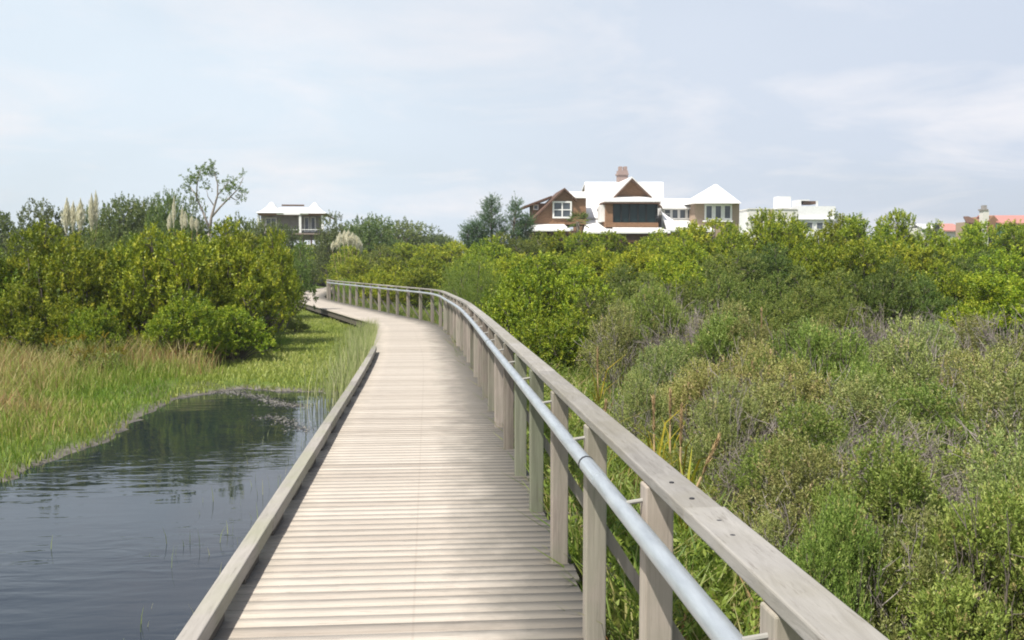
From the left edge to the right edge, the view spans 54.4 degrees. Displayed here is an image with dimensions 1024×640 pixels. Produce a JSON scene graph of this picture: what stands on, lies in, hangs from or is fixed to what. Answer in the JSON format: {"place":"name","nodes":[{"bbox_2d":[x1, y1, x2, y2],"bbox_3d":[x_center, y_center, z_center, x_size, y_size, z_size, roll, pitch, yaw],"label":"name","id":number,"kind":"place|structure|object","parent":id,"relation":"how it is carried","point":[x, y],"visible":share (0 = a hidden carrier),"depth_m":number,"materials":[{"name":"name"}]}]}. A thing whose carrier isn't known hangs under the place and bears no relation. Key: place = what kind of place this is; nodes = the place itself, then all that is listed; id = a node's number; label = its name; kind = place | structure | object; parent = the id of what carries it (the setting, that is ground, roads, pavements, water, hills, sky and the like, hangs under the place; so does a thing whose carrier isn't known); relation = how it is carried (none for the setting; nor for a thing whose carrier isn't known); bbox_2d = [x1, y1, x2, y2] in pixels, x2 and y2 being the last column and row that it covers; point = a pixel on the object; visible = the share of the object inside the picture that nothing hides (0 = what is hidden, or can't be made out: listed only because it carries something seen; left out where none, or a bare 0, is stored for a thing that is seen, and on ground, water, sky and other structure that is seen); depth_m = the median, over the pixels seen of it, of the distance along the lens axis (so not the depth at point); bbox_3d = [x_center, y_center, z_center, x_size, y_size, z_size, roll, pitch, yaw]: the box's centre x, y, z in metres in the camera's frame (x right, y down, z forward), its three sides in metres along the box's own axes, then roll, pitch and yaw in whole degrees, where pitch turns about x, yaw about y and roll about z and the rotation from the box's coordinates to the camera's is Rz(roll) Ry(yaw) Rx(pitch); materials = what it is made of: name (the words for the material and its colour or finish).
{"place":"outdoors","nodes":[
{"label":"outdoors","id":0,"kind":"place"},
{"bbox_2d":[60,190,99,244],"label":"pampas grass","id":1,"kind":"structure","parent":0,"point":[72,214],"depth_m":32.83,"materials":[{"name":"plant"}]},
{"bbox_2d":[0,389,340,639],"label":"water","id":2,"kind":"structure","parent":0,"point":[104,514],"depth_m":8.43,"materials":[{"name":"black liquid"}]},
{"bbox_2d":[51,317,380,639],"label":"reeds","id":3,"kind":"object","parent":2,"relation":"on","point":[363,338],"visible":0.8,"depth_m":17.06,"materials":[{"name":"green plant"}]},
{"bbox_2d":[160,307,357,403],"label":"lawn grass","id":4,"kind":"structure","parent":0,"point":[290,351],"depth_m":20.32,"materials":[{"name":"green plant"}]},
{"bbox_2d":[0,277,985,639],"bbox_3d":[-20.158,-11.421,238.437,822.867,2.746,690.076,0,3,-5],"label":"ground","id":5,"kind":"structure","parent":0,"point":[60,451],"depth_m":15.09,"materials":[{"name":"green plant"}]},
{"bbox_2d":[0,281,84,360],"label":"wax myrtle bush","id":6,"kind":"object","parent":5,"relation":"on","point":[36,327],"visible":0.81,"depth_m":19.29,"materials":[{"name":"green plant"}]},
{"bbox_2d":[0,197,86,264],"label":"broadleaf tree","id":7,"kind":"object","parent":5,"relation":"on","point":[50,212],"visible":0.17,"depth_m":57.33,"materials":[{"name":"green plant"}]},
{"bbox_2d":[0,218,93,346],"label":"wax myrtle bush","id":8,"kind":"object","parent":5,"relation":"on","point":[35,257],"visible":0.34,"depth_m":20.87,"materials":[{"name":"green plant"}]},
{"bbox_2d":[12,230,133,334],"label":"wax myrtle bush","id":9,"kind":"object","parent":5,"relation":"on","point":[84,282],"visible":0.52,"depth_m":20.64,"materials":[{"name":"green plant"}]},
{"bbox_2d":[59,302,133,359],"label":"wax myrtle bush","id":10,"kind":"object","parent":5,"relation":"on","point":[89,322],"visible":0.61,"depth_m":19.05,"materials":[{"name":"green plant"}]},
{"bbox_2d":[82,192,156,249],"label":"broadleaf tree","id":11,"kind":"object","parent":5,"relation":"on","point":[117,228],"visible":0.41,"depth_m":57.25,"materials":[{"name":"green plant"}]},
{"bbox_2d":[0,325,239,482],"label":"marsh grass","id":12,"kind":"structure","parent":5,"relation":"on","point":[22,375],"depth_m":15.52,"materials":[{"name":"green plant"}]},
{"bbox_2d":[102,220,241,344],"bbox_3d":[-7.360,-0.615,21.808,2.821,3.173,2.545,-1,3,-12],"label":"wax myrtle bush","id":13,"kind":"object","parent":5,"relation":"on","point":[146,291],"visible":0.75,"depth_m":21.17,"materials":[{"name":"green plant"}]},
{"bbox_2d":[143,185,200,256],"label":"broadleaf tree","id":14,"kind":"object","parent":5,"relation":"on","point":[162,219],"visible":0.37,"depth_m":55.81,"materials":[{"name":"green plant"}]},
{"bbox_2d":[136,287,237,361],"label":"wax myrtle bush","id":15,"kind":"object","parent":5,"relation":"on","point":[201,330],"visible":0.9,"depth_m":19.95,"materials":[{"name":"green plant"}]},
{"bbox_2d":[176,159,248,237],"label":"leggy tree","id":16,"kind":"object","parent":5,"relation":"on","point":[210,168],"visible":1,"depth_m":56.45,"materials":[{"name":"green plant"}]},
{"bbox_2d":[166,214,292,347],"bbox_3d":[-6.723,-0.757,22.784,3.294,3.363,2.805,-1,3,-18],"label":"wax myrtle bush","id":17,"kind":"object","parent":5,"relation":"on","point":[252,290],"visible":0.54,"depth_m":22.66,"materials":[{"name":"green plant"}]},
{"bbox_2d":[199,303,279,360],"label":"wax myrtle bush","id":18,"kind":"object","parent":5,"relation":"on","point":[245,328],"visible":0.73,"depth_m":20.91,"materials":[{"name":"green plant"}]},
{"bbox_2d":[223,226,301,343],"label":"wax myrtle bush","id":19,"kind":"object","parent":5,"relation":"on","point":[270,246],"visible":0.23,"depth_m":25.45,"materials":[{"name":"green plant"}]},
{"bbox_2d":[256,202,332,243],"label":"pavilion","id":20,"kind":"structure","parent":5,"relation":"on","point":[306,221],"depth_m":109.66,"materials":[{"name":"white metal"}]},
{"bbox_2d":[307,210,355,286],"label":"broadleaf tree","id":21,"kind":"object","parent":5,"relation":"on","point":[324,253],"visible":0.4,"depth_m":85.81,"materials":[{"name":"green plant"}]},
{"bbox_2d":[330,212,409,260],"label":"broadleaf tree","id":22,"kind":"object","parent":5,"relation":"on","point":[374,234],"visible":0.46,"depth_m":78.37,"materials":[{"name":"green plant"}]},
{"bbox_2d":[176,287,583,639],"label":"boardwalk","id":23,"kind":"structure","parent":5,"relation":"on","point":[389,512],"depth_m":6.18,"materials":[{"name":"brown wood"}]},
{"bbox_2d":[326,279,888,639],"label":"railing","id":24,"kind":"object","parent":23,"relation":"attached to","point":[799,603],"visible":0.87,"depth_m":3.79,"materials":[{"name":"grey wood"}]},
{"bbox_2d":[359,265,406,304],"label":"wax myrtle bush","id":25,"kind":"object","parent":5,"relation":"on","point":[381,276],"visible":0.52,"depth_m":45.33,"materials":[{"name":"green plant"}]},
{"bbox_2d":[385,267,444,310],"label":"wax myrtle bush","id":26,"kind":"object","parent":5,"relation":"on","point":[413,277],"visible":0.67,"depth_m":42.31,"materials":[{"name":"green plant"}]},
{"bbox_2d":[401,250,468,290],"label":"wax myrtle bush","id":27,"kind":"object","parent":5,"relation":"on","point":[435,267],"visible":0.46,"depth_m":49.61,"materials":[{"name":"green plant"}]},
{"bbox_2d":[440,247,500,309],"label":"feathery bush","id":28,"kind":"object","parent":5,"relation":"on","point":[471,295],"visible":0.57,"depth_m":29.83,"materials":[{"name":"green plant"}]},
{"bbox_2d":[446,235,519,286],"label":"wax myrtle bush","id":29,"kind":"object","parent":5,"relation":"on","point":[497,251],"visible":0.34,"depth_m":49.76,"materials":[{"name":"green plant"}]},
{"bbox_2d":[458,191,536,254],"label":"cedar tree","id":30,"kind":"object","parent":5,"relation":"on","point":[476,236],"visible":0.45,"depth_m":67.69,"materials":[{"name":"green plant"}]},
{"bbox_2d":[482,249,579,345],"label":"wax myrtle bush","id":31,"kind":"object","parent":5,"relation":"on","point":[513,310],"visible":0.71,"depth_m":20.91,"materials":[{"name":"green plant"}]},
{"bbox_2d":[514,308,611,376],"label":"wax myrtle bush","id":32,"kind":"object","parent":5,"relation":"on","point":[564,348],"visible":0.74,"depth_m":16.86,"materials":[{"name":"green plant"}]},
{"bbox_2d":[542,262,623,321],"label":"wax myrtle bush","id":33,"kind":"object","parent":5,"relation":"on","point":[584,281],"visible":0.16,"depth_m":22.40,"materials":[{"name":"green plant"}]},
{"bbox_2d":[557,244,622,291],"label":"wax myrtle bush","id":34,"kind":"object","parent":5,"relation":"on","point":[598,260],"visible":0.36,"depth_m":37.69,"materials":[{"name":"green plant"}]},
{"bbox_2d":[554,286,636,357],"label":"green bush","id":35,"kind":"object","parent":5,"relation":"on","point":[595,309],"visible":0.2,"depth_m":18.25,"materials":[{"name":"green plant"}]},
{"bbox_2d":[574,299,657,398],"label":"groundsel shrub","id":36,"kind":"object","parent":5,"relation":"on","point":[609,328],"visible":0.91,"depth_m":14.56,"materials":[{"name":"green plant"}]},
{"bbox_2d":[605,363,674,453],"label":"groundsel shrub","id":37,"kind":"object","parent":5,"relation":"on","point":[637,402],"visible":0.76,"depth_m":9.51,"materials":[{"name":"green plant"}]},
{"bbox_2d":[600,241,679,286],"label":"wax myrtle bush","id":38,"kind":"object","parent":5,"relation":"on","point":[639,258],"visible":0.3,"depth_m":36.02,"materials":[{"name":"green plant"}]},
{"bbox_2d":[620,334,690,404],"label":"groundsel shrub","id":39,"kind":"object","parent":5,"relation":"on","point":[655,372],"visible":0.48,"depth_m":12.10,"materials":[{"name":"green plant"}]},
{"bbox_2d":[619,277,695,366],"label":"groundsel shrub","id":40,"kind":"object","parent":5,"relation":"on","point":[658,301],"visible":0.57,"depth_m":15.03,"materials":[{"name":"green plant"}]},
{"bbox_2d":[636,254,708,299],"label":"wax myrtle bush","id":41,"kind":"object","parent":5,"relation":"on","point":[679,276],"visible":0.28,"depth_m":27.22,"materials":[{"name":"green plant"}]},
{"bbox_2d":[328,296,1022,639],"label":"rank grass","id":42,"kind":"structure","parent":5,"relation":"on","point":[621,611],"depth_m":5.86,"materials":[{"name":"green plant"}]},
{"bbox_2d":[640,357,727,445],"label":"groundsel shrub","id":43,"kind":"object","parent":5,"relation":"on","point":[676,385],"visible":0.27,"depth_m":10.31,"materials":[{"name":"green plant"}]},
{"bbox_2d":[661,229,713,283],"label":"wax myrtle bush","id":44,"kind":"object","parent":5,"relation":"on","point":[689,250],"visible":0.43,"depth_m":38.05,"materials":[{"name":"green plant"}]},
{"bbox_2d":[665,217,740,289],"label":"wax myrtle bush","id":45,"kind":"object","parent":5,"relation":"on","point":[701,235],"visible":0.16,"depth_m":44.34,"materials":[{"name":"green plant"}]},
{"bbox_2d":[650,307,759,380],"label":"groundsel shrub","id":46,"kind":"object","parent":5,"relation":"on","point":[711,333],"visible":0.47,"depth_m":12.97,"materials":[{"name":"green plant"}]},
{"bbox_2d":[666,370,767,496],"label":"groundsel shrub","id":47,"kind":"object","parent":5,"relation":"on","point":[722,407],"visible":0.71,"depth_m":8.10,"materials":[{"name":"green plant"}]},
{"bbox_2d":[682,268,770,327],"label":"green bush","id":48,"kind":"object","parent":5,"relation":"on","point":[725,283],"visible":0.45,"depth_m":21.29,"materials":[{"name":"green plant"}]},
{"bbox_2d":[693,248,768,301],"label":"green bush","id":49,"kind":"object","parent":5,"relation":"on","point":[743,271],"visible":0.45,"depth_m":30.40,"materials":[{"name":"green plant"}]},
{"bbox_2d":[672,336,792,431],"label":"groundsel shrub","id":50,"kind":"object","parent":5,"relation":"on","point":[702,381],"visible":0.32,"depth_m":9.84,"materials":[{"name":"green plant"}]},
{"bbox_2d":[706,207,788,274],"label":"wax myrtle bush","id":51,"kind":"object","parent":5,"relation":"on","point":[740,241],"visible":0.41,"depth_m":42.28,"materials":[{"name":"green plant"}]},
{"bbox_2d":[723,508,806,605],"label":"groundsel shrub","id":52,"kind":"object","parent":5,"relation":"on","point":[768,534],"visible":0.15,"depth_m":5.32,"materials":[{"name":"green plant"}]},
{"bbox_2d":[693,377,838,462],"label":"groundsel shrub","id":53,"kind":"object","parent":5,"relation":"on","point":[765,395],"visible":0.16,"depth_m":8.34,"materials":[{"name":"green plant"}]},
{"bbox_2d":[739,270,795,321],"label":"green bush","id":54,"kind":"object","parent":5,"relation":"on","point":[773,293],"visible":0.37,"depth_m":23.19,"materials":[{"name":"green plant"}]},
{"bbox_2d":[519,319,1023,639],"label":"scrub grass","id":55,"kind":"structure","parent":5,"relation":"on","point":[608,393],"depth_m":9.74,"materials":[{"name":"green plant"}]},
{"bbox_2d":[730,242,813,307],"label":"green bush","id":56,"kind":"object","parent":5,"relation":"on","point":[773,261],"visible":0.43,"depth_m":31.05,"materials":[{"name":"green plant"}]},
{"bbox_2d":[748,294,807,346],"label":"green bush","id":57,"kind":"object","parent":5,"relation":"on","point":[790,311],"visible":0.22,"depth_m":16.85,"materials":[{"name":"green plant"}]},
{"bbox_2d":[722,313,841,408],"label":"groundsel shrub","id":58,"kind":"object","parent":5,"relation":"on","point":[786,339],"visible":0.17,"depth_m":11.11,"materials":[{"name":"green plant"}]},
{"bbox_2d":[752,209,814,264],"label":"wax myrtle bush","id":59,"kind":"object","parent":5,"relation":"on","point":[794,232],"visible":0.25,"depth_m":42.27,"materials":[{"name":"green plant"}]},
{"bbox_2d":[704,392,863,516],"bbox_3d":[1.937,1.100,7.114,1.154,1.179,0.979,1,3,18],"label":"groundsel shrub","id":60,"kind":"object","parent":5,"relation":"on","point":[821,424],"visible":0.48,"depth_m":7.02,"materials":[{"name":"green plant"}]},
{"bbox_2d":[731,426,872,552],"bbox_3d":[1.672,1.169,5.780,0.956,1.116,0.990,-2,3,-27],"label":"groundsel shrub","id":61,"kind":"object","parent":5,"relation":"on","point":[790,483],"visible":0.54,"depth_m":5.70,"materials":[{"name":"green plant"}]},
{"bbox_2d":[768,231,852,305],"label":"wax myrtle bush","id":62,"kind":"object","parent":5,"relation":"on","point":[811,254],"visible":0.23,"depth_m":31.74,"materials":[{"name":"green plant"}]},
{"bbox_2d":[770,265,856,330],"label":"green bush","id":63,"kind":"object","parent":5,"relation":"on","point":[818,299],"visible":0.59,"depth_m":20.34,"materials":[{"name":"green plant"}]},
{"bbox_2d":[734,354,896,447],"bbox_3d":[2.603,0.944,8.945,1.320,1.317,1.341,-3,4,-41],"label":"groundsel shrub","id":64,"kind":"object","parent":5,"relation":"on","point":[809,389],"visible":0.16,"depth_m":8.81,"materials":[{"name":"green plant"}]},
{"bbox_2d":[789,200,844,245],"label":"flat roofed building","id":65,"kind":"structure","parent":5,"relation":"on","point":[814,217],"depth_m":145.68,"materials":[{"name":"white paint"}]},
{"bbox_2d":[719,397,927,468],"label":"bare shrub","id":66,"kind":"object","parent":5,"relation":"on","point":[851,430],"visible":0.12,"depth_m":7.77,"materials":[{"name":"grey plant"}]},
{"bbox_2d":[772,306,897,413],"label":"groundsel shrub","id":67,"kind":"object","parent":5,"relation":"on","point":[859,358],"visible":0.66,"depth_m":10.39,"materials":[{"name":"green plant"}]},
{"bbox_2d":[778,478,892,627],"bbox_3d":[1.472,1.269,4.489,0.590,1.120,0.588,0,3,2],"label":"groundsel shrub","id":68,"kind":"object","parent":5,"relation":"on","point":[824,550],"visible":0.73,"depth_m":4.37,"materials":[{"name":"green plant"}]},
{"bbox_2d":[813,296,890,347],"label":"green bush","id":69,"kind":"object","parent":5,"relation":"on","point":[840,314],"visible":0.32,"depth_m":17.31,"materials":[{"name":"green plant"}]},
{"bbox_2d":[810,237,911,299],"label":"wax myrtle bush","id":70,"kind":"object","parent":5,"relation":"on","point":[871,260],"visible":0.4,"depth_m":30.60,"materials":[{"name":"green plant"}]},
{"bbox_2d":[833,212,909,273],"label":"wax myrtle bush","id":71,"kind":"object","parent":5,"relation":"on","point":[857,231],"visible":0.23,"depth_m":42.16,"materials":[{"name":"green plant"}]},
{"bbox_2d":[802,368,944,459],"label":"groundsel shrub","id":72,"kind":"object","parent":5,"relation":"on","point":[856,388],"visible":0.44,"depth_m":8.17,"materials":[{"name":"green plant"}]},
{"bbox_2d":[791,423,960,581],"bbox_3d":[2.013,1.153,5.499,0.963,1.222,1.134,1,3,13],"label":"groundsel shrub","id":73,"kind":"object","parent":5,"relation":"on","point":[881,483],"visible":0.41,"depth_m":5.26,"materials":[{"name":"green plant"}]},
{"bbox_2d":[835,257,931,333],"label":"green bush","id":74,"kind":"object","parent":5,"relation":"on","point":[880,290],"visible":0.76,"depth_m":21.40,"materials":[{"name":"green plant"}]},
{"bbox_2d":[799,426,980,514],"bbox_3d":[2.307,1.191,6.374,1.310,1.038,1.312,-2,3,-27],"label":"bare shrub","id":75,"kind":"object","parent":5,"relation":"on","point":[951,490],"visible":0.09,"depth_m":6.29,"materials":[{"name":"grey plant"}]},
{"bbox_2d":[873,207,925,264],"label":"wax myrtle bush","id":76,"kind":"object","parent":5,"relation":"on","point":[904,233],"visible":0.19,"depth_m":43.20,"materials":[{"name":"green plant"}]},
{"bbox_2d":[824,497,1002,639],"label":"groundsel shrub","id":77,"kind":"object","parent":5,"relation":"on","point":[926,556],"visible":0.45,"depth_m":4.41,"materials":[{"name":"green plant"}]},
{"bbox_2d":[881,240,953,286],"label":"wax myrtle bush","id":78,"kind":"object","parent":5,"relation":"on","point":[909,259],"visible":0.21,"depth_m":31.73,"materials":[{"name":"green plant"}]},
{"bbox_2d":[865,311,970,433],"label":"groundsel shrub","id":79,"kind":"object","parent":5,"relation":"on","point":[911,349],"visible":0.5,"depth_m":11.01,"materials":[{"name":"green plant"}]},
{"bbox_2d":[894,270,961,336],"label":"green bush","id":80,"kind":"object","parent":5,"relation":"on","point":[931,296],"visible":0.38,"depth_m":22.67,"materials":[{"name":"green plant"}]},
{"bbox_2d":[857,418,1017,486],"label":"bare shrub","id":81,"kind":"object","parent":5,"relation":"on","point":[931,448],"visible":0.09,"depth_m":7.20,"materials":[{"name":"grey plant"}]},
{"bbox_2d":[860,376,1018,470],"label":"groundsel shrub","id":82,"kind":"object","parent":5,"relation":"on","point":[921,404],"visible":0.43,"depth_m":8.53,"materials":[{"name":"green plant"}]},
{"bbox_2d":[911,218,973,267],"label":"wax myrtle bush","id":83,"kind":"object","parent":5,"relation":"on","point":[934,237],"visible":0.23,"depth_m":43.54,"materials":[{"name":"green plant"}]},
{"bbox_2d":[867,472,1023,639],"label":"groundsel shrub","id":84,"kind":"object","parent":5,"relation":"on","point":[972,526],"visible":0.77,"depth_m":4.29,"materials":[{"name":"green plant"}]},
{"bbox_2d":[909,258,986,318],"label":"wax myrtle bush","id":85,"kind":"object","parent":5,"relation":"on","point":[951,286],"visible":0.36,"depth_m":23.59,"materials":[{"name":"green plant"}]},
{"bbox_2d":[930,347,1001,441],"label":"groundsel shrub","id":86,"kind":"object","parent":5,"relation":"on","point":[963,354],"visible":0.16,"depth_m":10.58,"materials":[{"name":"green plant"}]},
{"bbox_2d":[931,310,1005,385],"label":"groundsel shrub","id":87,"kind":"object","parent":5,"relation":"on","point":[962,330],"visible":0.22,"depth_m":13.94,"materials":[{"name":"green plant"}]},
{"bbox_2d":[926,438,1023,507],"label":"groundsel shrub","id":88,"kind":"object","parent":5,"relation":"on","point":[956,457],"visible":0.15,"depth_m":6.84,"materials":[{"name":"green plant"}]},
{"bbox_2d":[949,219,1007,270],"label":"wax myrtle bush","id":89,"kind":"object","parent":5,"relation":"on","point":[968,241],"visible":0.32,"depth_m":45.19,"materials":[{"name":"green plant"}]},
{"bbox_2d":[935,369,1023,484],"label":"groundsel shrub","id":90,"kind":"object","parent":5,"relation":"on","point":[1007,415],"visible":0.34,"depth_m":7.04,"materials":[{"name":"green plant"}]},
{"bbox_2d":[936,341,1023,448],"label":"groundsel shrub","id":91,"kind":"object","parent":5,"relation":"on","point":[992,377],"visible":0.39,"depth_m":8.56,"materials":[{"name":"green plant"}]},
{"bbox_2d":[936,271,1023,344],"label":"wax myrtle bush","id":92,"kind":"object","parent":5,"relation":"on","point":[983,292],"visible":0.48,"depth_m":20.24,"materials":[{"name":"green plant"}]},
{"bbox_2d":[937,419,1023,631],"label":"groundsel shrub","id":93,"kind":"object","parent":5,"relation":"on","point":[1017,465],"visible":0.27,"depth_m":5.22,"materials":[{"name":"green plant"}]},
{"bbox_2d":[946,303,1023,377],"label":"bare shrub","id":94,"kind":"object","parent":5,"relation":"on","point":[987,333],"visible":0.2,"depth_m":12.66,"materials":[{"name":"grey plant"}]},
{"bbox_2d":[960,468,1023,639],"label":"groundsel shrub","id":95,"kind":"object","parent":5,"relation":"on","point":[1019,620],"visible":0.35,"depth_m":4.31,"materials":[{"name":"green plant"}]},
{"bbox_2d":[967,244,1023,299],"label":"wax myrtle bush","id":96,"kind":"object","parent":5,"relation":"on","point":[1007,261],"visible":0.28,"depth_m":30.27,"materials":[{"name":"green plant"}]},
{"bbox_2d":[977,218,1023,261],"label":"wax myrtle bush","id":97,"kind":"object","parent":5,"relation":"on","point":[1014,235],"visible":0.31,"depth_m":47.55,"materials":[{"name":"green plant"}]},
{"bbox_2d":[979,274,1023,341],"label":"wax myrtle bush","id":98,"kind":"object","parent":5,"relation":"on","point":[1016,284],"visible":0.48,"depth_m":19.93,"materials":[{"name":"green plant"}]},
{"bbox_2d":[0,0,1023,252],"label":"sky","id":99,"kind":"structure","parent":0,"point":[416,110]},
{"bbox_2d":[521,166,740,250],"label":"shingled house","id":100,"kind":"structure","parent":0,"point":[632,209],"depth_m":90.06,"materials":[{"name":"brown"}]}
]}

